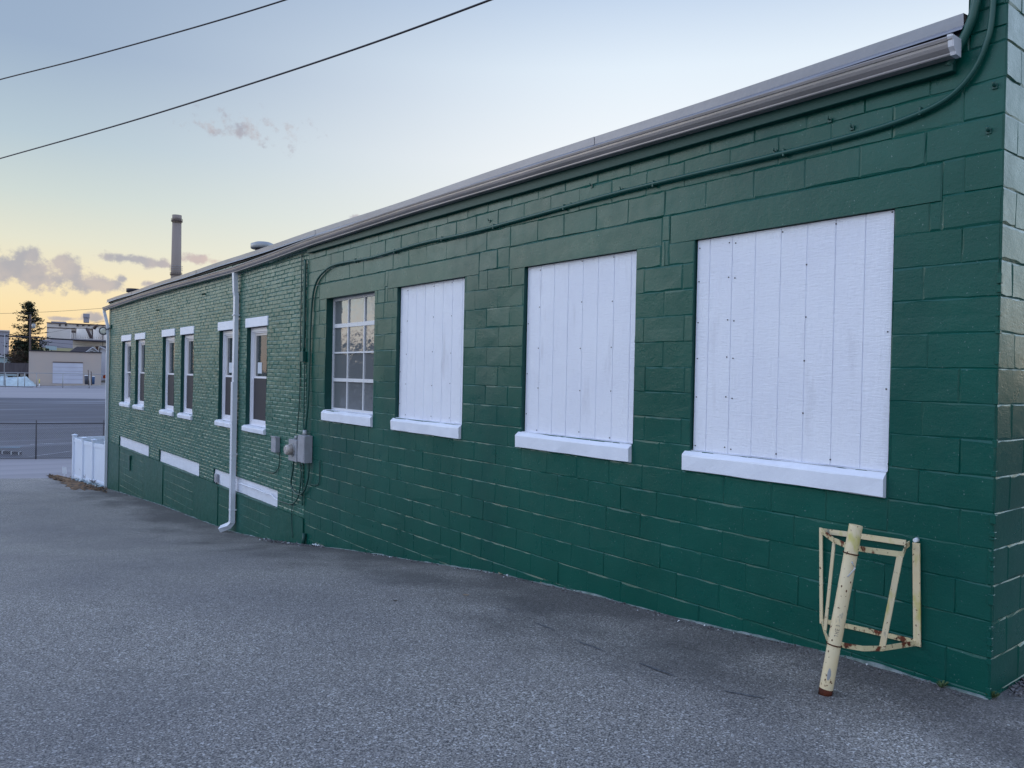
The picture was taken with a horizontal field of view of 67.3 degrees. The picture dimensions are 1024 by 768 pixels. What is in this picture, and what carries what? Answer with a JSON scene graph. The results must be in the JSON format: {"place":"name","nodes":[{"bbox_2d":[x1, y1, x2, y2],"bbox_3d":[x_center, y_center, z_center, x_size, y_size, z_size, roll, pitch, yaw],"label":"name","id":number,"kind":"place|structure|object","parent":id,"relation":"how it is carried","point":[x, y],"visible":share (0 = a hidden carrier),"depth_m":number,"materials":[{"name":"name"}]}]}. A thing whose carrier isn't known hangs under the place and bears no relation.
{"place":"outdoors","nodes":[
{"label":"outdoors","id":0,"kind":"place"},
{"bbox_2d":[0,459,71,478],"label":"street","id":1,"kind":"structure","parent":0,"point":[25,468],"depth_m":31.08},
{"bbox_2d":[0,420,104,459],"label":"chain link fence","id":2,"kind":"object","parent":1,"relation":"on","point":[37,442],"visible":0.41,"depth_m":35.20,"materials":[{"name":"grey metal"}]},
{"bbox_2d":[62,467,66,475],"bbox_3d":[-16.550,3.223,28.412,0.160,0.320,0.025,1,1,0],"label":"marker stake","id":3,"kind":"object","parent":1,"relation":"on","point":[64,470],"visible":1,"depth_m":28.41,"materials":[{"name":"white plastic"}]},
{"bbox_2d":[0,308,100,313],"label":"overhead wire","id":4,"kind":"object","parent":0,"point":[52,311],"visible":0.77,"depth_m":59.95,"materials":[{"name":"black"}]},
{"bbox_2d":[0,398,104,458],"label":"parking lot","id":5,"kind":"structure","parent":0,"point":[48,410],"depth_m":57.32,"materials":[{"name":"grey asphalt"}]},
{"bbox_2d":[0,450,21,454],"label":"barrier beam","id":6,"kind":"structure","parent":5,"relation":"on","point":[13,452],"depth_m":36.46,"materials":[{"name":"black metal"}]},
{"bbox_2d":[0,386,105,398],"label":"street","id":7,"kind":"structure","parent":0,"point":[91,392],"depth_m":94.86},
{"bbox_2d":[4,334,4,384],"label":"lamp post","id":8,"kind":"object","parent":7,"relation":"on","point":[4,359],"visible":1,"depth_m":104.95,"materials":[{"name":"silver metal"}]},
{"bbox_2d":[84,375,87,383],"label":"rubbish bin","id":9,"kind":"object","parent":7,"relation":"on","point":[86,379],"visible":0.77,"depth_m":107.82,"materials":[{"name":"grey plastic"}]},
{"bbox_2d":[8,374,105,382],"bbox_3d":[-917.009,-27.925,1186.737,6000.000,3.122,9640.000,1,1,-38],"label":"ground","id":10,"kind":"structure","parent":0,"point":[102,381],"depth_m":142.73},
{"bbox_2d":[0,330,9,355],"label":"warehouse building","id":11,"kind":"structure","parent":10,"relation":"on","point":[5,332],"depth_m":229.19,"materials":[{"name":"grey metal"}]},
{"bbox_2d":[0,355,15,375],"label":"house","id":12,"kind":"structure","parent":10,"relation":"on","point":[1,359],"depth_m":136.29,"materials":[{"name":"white metal"}]},
{"bbox_2d":[0,362,28,373],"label":"board fence","id":13,"kind":"object","parent":10,"relation":"on","point":[23,368],"visible":0.94,"depth_m":118.00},
{"bbox_2d":[6,345,28,376],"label":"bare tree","id":14,"kind":"object","parent":10,"relation":"on","point":[15,360],"visible":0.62,"depth_m":119.40,"materials":[{"name":"brown plant"}]},
{"bbox_2d":[0,376,37,385],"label":"snow heap","id":15,"kind":"object","parent":10,"relation":"on","point":[11,381],"visible":0.84,"depth_m":106.53,"materials":[{"name":"white snow"}]},
{"bbox_2d":[0,301,51,376],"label":"evergreen tree","id":16,"kind":"object","parent":10,"relation":"on","point":[29,306],"visible":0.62,"depth_m":121.29,"materials":[{"name":"green plant"}]},
{"bbox_2d":[24,314,35,377],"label":"utility pole","id":17,"kind":"object","parent":10,"relation":"on","point":[33,325],"visible":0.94,"depth_m":115.83,"materials":[{"name":"brown wood"}]},
{"bbox_2d":[0,335,105,342],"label":"overhead wire","id":18,"kind":"object","parent":17,"relation":"attached to","point":[53,338],"visible":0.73,"depth_m":115.88,"materials":[{"name":"black metal"}]},
{"bbox_2d":[0,372,105,387],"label":"chain link fence","id":19,"kind":"object","parent":10,"relation":"on","point":[45,373],"visible":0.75,"depth_m":104.32,"materials":[{"name":"silver metal"}]},
{"bbox_2d":[39,339,72,350],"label":"warehouse building","id":20,"kind":"structure","parent":10,"relation":"on","point":[68,345],"depth_m":188.44,"materials":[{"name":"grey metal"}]},
{"bbox_2d":[29,350,101,385],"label":"garage building","id":21,"kind":"structure","parent":10,"relation":"on","point":[80,364],"depth_m":109.73,"materials":[{"name":"beige"}]},
{"bbox_2d":[52,363,82,383],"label":"roller door","id":22,"kind":"structure","parent":21,"relation":"in","point":[77,368],"depth_m":110.02,"materials":[{"name":"grey metal"}]},
{"bbox_2d":[47,314,105,350],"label":"factory building","id":23,"kind":"structure","parent":10,"relation":"on","point":[86,332],"depth_m":256.32,"materials":[{"name":"metal"}]},
{"bbox_2d":[71,346,98,351],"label":"house","id":24,"kind":"structure","parent":10,"relation":"on","point":[87,349],"depth_m":151.08,"materials":[{"name":"grey"}]},
{"bbox_2d":[99,346,105,379],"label":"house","id":25,"kind":"structure","parent":10,"relation":"on","point":[103,359],"depth_m":127.14,"materials":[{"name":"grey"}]},
{"bbox_2d":[170,214,182,277],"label":"chimney stack","id":26,"kind":"object","parent":10,"relation":"on","point":[177,222],"visible":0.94,"depth_m":298.01,"materials":[{"name":"metal"}]},
{"bbox_2d":[102,0,1023,699],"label":"commercial building","id":27,"kind":"structure","parent":10,"relation":"on","point":[718,398],"depth_m":6.08,"materials":[{"name":"green brick"}]},
{"bbox_2d":[99,325,111,334],"bbox_3d":[-12.567,-1.670,23.870,0.561,0.310,0.240,1,1,22],"label":"flood lamp","id":28,"kind":"object","parent":27,"relation":"attached to","point":[102,330],"visible":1,"depth_m":23.87,"materials":[{"name":"grey metal"}]},
{"bbox_2d":[119,334,131,407],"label":"window","id":29,"kind":"structure","parent":27,"relation":"in","point":[126,403],"depth_m":22.45,"materials":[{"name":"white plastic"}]},
{"bbox_2d":[128,455,130,470],"bbox_3d":[-10.681,2.206,21.463,0.047,0.420,0.160,1,1,-38],"label":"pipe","id":30,"kind":"object","parent":27,"relation":"attached to","point":[129,457],"visible":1,"depth_m":21.44,"materials":[{"name":"teal metal"}]},
{"bbox_2d":[126,288,137,292],"bbox_3d":[-13.165,-2.975,26.739,0.477,0.660,0.471,1,1,-38],"label":"roof vent","id":31,"kind":"object","parent":27,"relation":"on","point":[128,290],"visible":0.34,"depth_m":26.52,"materials":[{"name":"grey metal"}]},
{"bbox_2d":[119,436,148,457],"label":"filled cellar window","id":32,"kind":"structure","parent":27,"relation":"in","point":[141,448],"depth_m":21.20,"materials":[{"name":"white paint"}]},
{"bbox_2d":[132,332,145,409],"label":"window","id":33,"kind":"structure","parent":27,"relation":"in","point":[139,336],"depth_m":21.01,"materials":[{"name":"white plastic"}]},
{"bbox_2d":[159,328,174,415],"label":"window","id":34,"kind":"structure","parent":27,"relation":"in","point":[170,341],"depth_m":18.68,"materials":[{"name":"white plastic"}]},
{"bbox_2d":[158,450,198,477],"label":"filled cellar window","id":35,"kind":"structure","parent":27,"relation":"in","point":[190,466],"depth_m":17.59,"materials":[{"name":"white paint"}]},
{"bbox_2d":[177,326,193,419],"bbox_3d":[-7.201,-0.249,17.195,0.253,2.056,1.090,1,1,-38],"label":"window","id":36,"kind":"structure","parent":27,"relation":"in","point":[189,339],"depth_m":17.40,"materials":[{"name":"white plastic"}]},
{"bbox_2d":[214,474,218,483],"bbox_3d":[-5.920,1.904,15.401,0.050,0.200,0.160,1,1,-38],"label":"cable box","id":37,"kind":"object","parent":27,"relation":"on","point":[216,478],"visible":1,"depth_m":15.35,"materials":[{"name":"grey plastic"}]},
{"bbox_2d":[214,320,232,427],"bbox_3d":[-5.482,-0.192,14.985,0.253,2.055,1.170,1,1,-38],"label":"window","id":38,"kind":"structure","parent":27,"relation":"in","point":[227,325],"depth_m":15.26,"materials":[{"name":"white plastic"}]},
{"bbox_2d":[212,469,277,509],"bbox_3d":[-4.964,1.905,14.182,0.063,0.318,3.480,1,1,-38],"label":"filled cellar window","id":39,"kind":"structure","parent":27,"relation":"in","point":[223,477],"depth_m":13.88,"materials":[{"name":"white paint"}]},
{"bbox_2d":[242,316,268,434],"bbox_3d":[-4.500,-0.158,13.723,0.252,2.057,1.130,1,1,-38],"label":"window","id":40,"kind":"structure","parent":27,"relation":"in","point":[258,367],"depth_m":13.86,"materials":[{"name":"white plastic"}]},
{"bbox_2d":[239,483,277,499],"bbox_3d":[-4.470,1.888,13.522,0.020,0.077,1.892,1,1,-38],"label":"cable","id":41,"kind":"object","parent":27,"relation":"attached to","point":[259,490],"visible":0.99,"depth_m":13.41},
{"bbox_2d":[251,241,272,249],"bbox_3d":[-6.371,-3.025,19.638,0.603,1.181,0.603,1,1,-38],"label":"roof vent","id":42,"kind":"object","parent":27,"relation":"on","point":[256,245],"visible":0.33,"depth_m":19.38,"materials":[{"name":"grey metal"}]},
{"bbox_2d":[261,452,279,472],"bbox_3d":[-4.100,1.322,13.030,0.016,0.398,0.858,1,1,-38],"label":"cable","id":43,"kind":"object","parent":27,"relation":"attached to","point":[278,466],"visible":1,"depth_m":12.75,"materials":[{"name":"teal plastic"}]},
{"bbox_2d":[271,436,279,452],"bbox_3d":[-3.936,0.999,12.779,0.088,0.270,0.210,1,1,-38],"label":"telephone box","id":44,"kind":"object","parent":27,"relation":"attached to","point":[275,444],"visible":1,"depth_m":12.71,"materials":[{"name":"grey metal"}]},
{"bbox_2d":[284,436,297,461],"bbox_3d":[-3.456,1.011,12.062,0.211,0.400,0.320,1,1,-38],"label":"electric meter","id":45,"kind":"object","parent":27,"relation":"attached to","point":[291,449],"visible":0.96,"depth_m":12.00,"materials":[{"name":"grey metal"}]},
{"bbox_2d":[277,462,301,504],"bbox_3d":[-3.571,1.550,12.331,0.022,0.792,0.945,1,1,-38],"label":"cable","id":46,"kind":"object","parent":45,"relation":"hanging from","point":[299,487],"visible":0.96,"depth_m":11.99,"materials":[{"name":"teal plastic"}]},
{"bbox_2d":[290,461,309,494],"bbox_3d":[-3.306,1.464,11.967,0.028,0.555,0.717,1,1,-38],"label":"cable","id":47,"kind":"object","parent":45,"relation":"hanging from","point":[292,477],"visible":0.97,"depth_m":11.98,"materials":[{"name":"teal plastic"}]},
{"bbox_2d":[291,491,292,537],"bbox_3d":[-3.499,2.045,12.238,0.012,0.793,0.067,1,1,-38],"label":"cable","id":48,"kind":"object","parent":27,"relation":"attached to","point":[291,514],"visible":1,"depth_m":12.25,"materials":[{"name":"teal plastic"}]},
{"bbox_2d":[296,254,301,433],"bbox_3d":[-3.335,-0.627,12.060,0.053,2.821,0.033,1,1,-38],"label":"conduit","id":49,"kind":"object","parent":27,"relation":"attached to","point":[300,345],"visible":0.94,"depth_m":12.06,"materials":[{"name":"teal plastic"}]},
{"bbox_2d":[302,362,304,504],"bbox_3d":[-3.241,0.776,11.935,0.022,2.220,0.037,1,1,-38],"label":"conduit","id":50,"kind":"object","parent":27,"relation":"attached to","point":[303,426],"visible":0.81,"depth_m":11.92,"materials":[{"name":"teal metal"}]},
{"bbox_2d":[300,351,306,361],"bbox_3d":[-3.241,-0.424,11.933,0.062,0.160,0.110,1,1,-38],"label":"junction box","id":51,"kind":"object","parent":27,"relation":"attached to","point":[303,354],"visible":1,"depth_m":11.90,"materials":[{"name":"teal metal"}]},
{"bbox_2d":[301,533,305,543],"bbox_3d":[-3.211,2.402,11.845,0.058,0.209,0.086,2,1,38],"label":"pipe stub","id":52,"kind":"object","parent":27,"relation":"attached to","point":[303,538],"visible":0.65,"depth_m":11.82,"materials":[{"name":"teal paint"}]},
{"bbox_2d":[297,430,312,462],"bbox_3d":[-3.167,0.952,11.754,0.135,0.495,0.260,1,1,-38],"label":"disconnect box","id":53,"kind":"object","parent":27,"relation":"attached to","point":[305,444],"visible":1,"depth_m":11.67,"materials":[{"name":"grey metal"}]},
{"bbox_2d":[303,259,306,350],"bbox_3d":[-3.220,-1.214,11.935,0.040,1.440,0.039,1,1,-38],"label":"conduit","id":54,"kind":"object","parent":27,"relation":"attached to","point":[304,299],"visible":1,"depth_m":11.92,"materials":[{"name":"teal metal"}]},
{"bbox_2d":[321,293,374,426],"bbox_3d":[-2.267,-0.346,10.826,0.188,1.807,1.555,1,1,-38],"label":"window","id":55,"kind":"structure","parent":27,"relation":"in","point":[353,316],"depth_m":10.90,"materials":[{"name":"white paint"}]},
{"bbox_2d":[390,278,464,438],"bbox_3d":[-0.998,-0.302,9.155,0.138,1.803,1.544,1,1,-38],"label":"boarded window","id":56,"kind":"structure","parent":27,"relation":"in","point":[432,314],"depth_m":9.11,"materials":[{"name":"white paint"}]},
{"bbox_2d":[515,251,636,461],"bbox_3d":[0.576,-0.249,7.130,0.138,1.803,1.554,1,1,-38],"label":"boarded window","id":57,"kind":"structure","parent":27,"relation":"in","point":[580,354],"depth_m":7.05,"materials":[{"name":"white paint"}]},
{"bbox_2d":[304,0,995,429],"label":"conduit","id":58,"kind":"object","parent":27,"relation":"attached to","point":[920,112],"visible":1,"depth_m":5.65,"materials":[{"name":"teal metal"}]},
{"bbox_2d":[682,210,893,497],"bbox_3d":[1.891,-0.205,5.441,0.138,1.804,1.595,1,1,-38],"label":"boarded window","id":59,"kind":"structure","parent":27,"relation":"in","point":[793,351],"depth_m":5.32,"materials":[{"name":"white paint"}]},
{"bbox_2d":[819,528,920,650],"bbox_3d":[2.094,1.262,4.744,0.426,0.690,0.679,1,1,-38],"label":"pipe guard","id":60,"kind":"object","parent":27,"relation":"attached to","point":[884,634],"visible":0.89,"depth_m":4.63,"materials":[{"name":"yellow paint"}]},
{"bbox_2d":[944,0,981,65],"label":"conduit","id":61,"kind":"object","parent":27,"relation":"attached to","point":[971,19],"visible":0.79,"depth_m":4.40,"materials":[{"name":"teal metal"}]},
{"bbox_2d":[986,126,991,134],"bbox_3d":[2.692,-1.439,4.350,0.039,0.041,0.028,1,1,-38],"label":"wall hook","id":62,"kind":"object","parent":27,"relation":"attached to","point":[988,130],"depth_m":4.35,"materials":[{"name":"teal metal"}]},
{"bbox_2d":[992,81,997,89],"bbox_3d":[2.712,-1.686,4.328,0.039,0.041,0.028,1,1,-38],"label":"wall hook","id":63,"kind":"object","parent":27,"relation":"attached to","point":[994,85],"depth_m":4.33,"materials":[{"name":"teal metal"}]},
{"bbox_2d":[38,383,105,386],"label":"pavement","id":64,"kind":"structure","parent":0,"point":[103,384],"depth_m":111.24,"materials":[{"name":"concrete"}]},
{"bbox_2d":[0,0,285,79],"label":"power line","id":65,"kind":"object","parent":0,"point":[152,38],"visible":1,"depth_m":14.34,"materials":[{"name":"black metal"}]},
{"bbox_2d":[0,0,491,158],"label":"power line","id":66,"kind":"object","parent":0,"point":[413,28],"visible":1,"depth_m":14.02,"materials":[{"name":"black metal"}]},
{"bbox_2d":[0,0,968,353],"label":"sky","id":67,"kind":"structure","parent":0,"point":[85,220],"materials":[{"name":"blue"}]},
{"bbox_2d":[0,478,1023,767],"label":"asphalt alley","id":68,"kind":"structure","parent":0,"point":[136,632],"depth_m":4.78,"materials":[{"name":"grey asphalt"}]},
{"bbox_2d":[47,475,105,490],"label":"leaf litter","id":69,"kind":"object","parent":68,"relation":"on","point":[73,485],"visible":0.79,"depth_m":24.50,"materials":[{"name":"brown plant"}]},
{"bbox_2d":[71,477,103,486],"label":"snow crumbs","id":70,"kind":"object","parent":69,"relation":"on","point":[89,482],"visible":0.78,"depth_m":24.71,"materials":[{"name":"white snow"}]},
{"bbox_2d":[72,434,107,485],"bbox_3d":[-12.758,2.648,26.323,3.570,1.800,3.770,1,1,-38],"label":"vinyl fence","id":71,"kind":"object","parent":68,"relation":"on","point":[88,455],"visible":0.39,"depth_m":25.57,"materials":[{"name":"white plastic"}]},
{"bbox_2d":[259,538,867,664],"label":"paint chips","id":72,"kind":"object","parent":68,"relation":"on","point":[454,568],"visible":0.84,"depth_m":8.24,"materials":[{"name":"white paint"}]},
{"bbox_2d":[370,568,762,697],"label":"tyre marks","id":73,"kind":"object","parent":68,"relation":"on","point":[640,663],"visible":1,"depth_m":4.94},
{"bbox_2d":[115,491,1023,695],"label":"gravel crumbs","id":74,"kind":"object","parent":68,"relation":"on","point":[1019,691],"visible":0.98,"depth_m":5.58,"materials":[{"name":"grey gravel"}]},
{"bbox_2d":[818,523,862,696],"bbox_3d":[1.929,1.328,4.515,0.239,1.014,0.109,1,1,4],"label":"leaning post","id":75,"kind":"object","parent":68,"relation":"on","point":[840,609],"visible":1,"depth_m":4.48,"materials":[{"name":"beige metal"}]},
{"bbox_2d":[936,680,947,686],"bbox_3d":[2.518,1.760,4.510,0.084,0.037,0.060,1,1,8],"label":"weed","id":76,"kind":"object","parent":68,"relation":"on","point":[940,684],"visible":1,"depth_m":4.50,"materials":[{"name":"green plant"}]},
{"bbox_2d":[985,691,999,697],"bbox_3d":[2.713,1.750,4.348,0.087,0.052,0.080,2,1,42],"label":"weed","id":77,"kind":"object","parent":68,"relation":"on","point":[994,695],"visible":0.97,"depth_m":4.34,"materials":[{"name":"green plant"}]}
]}

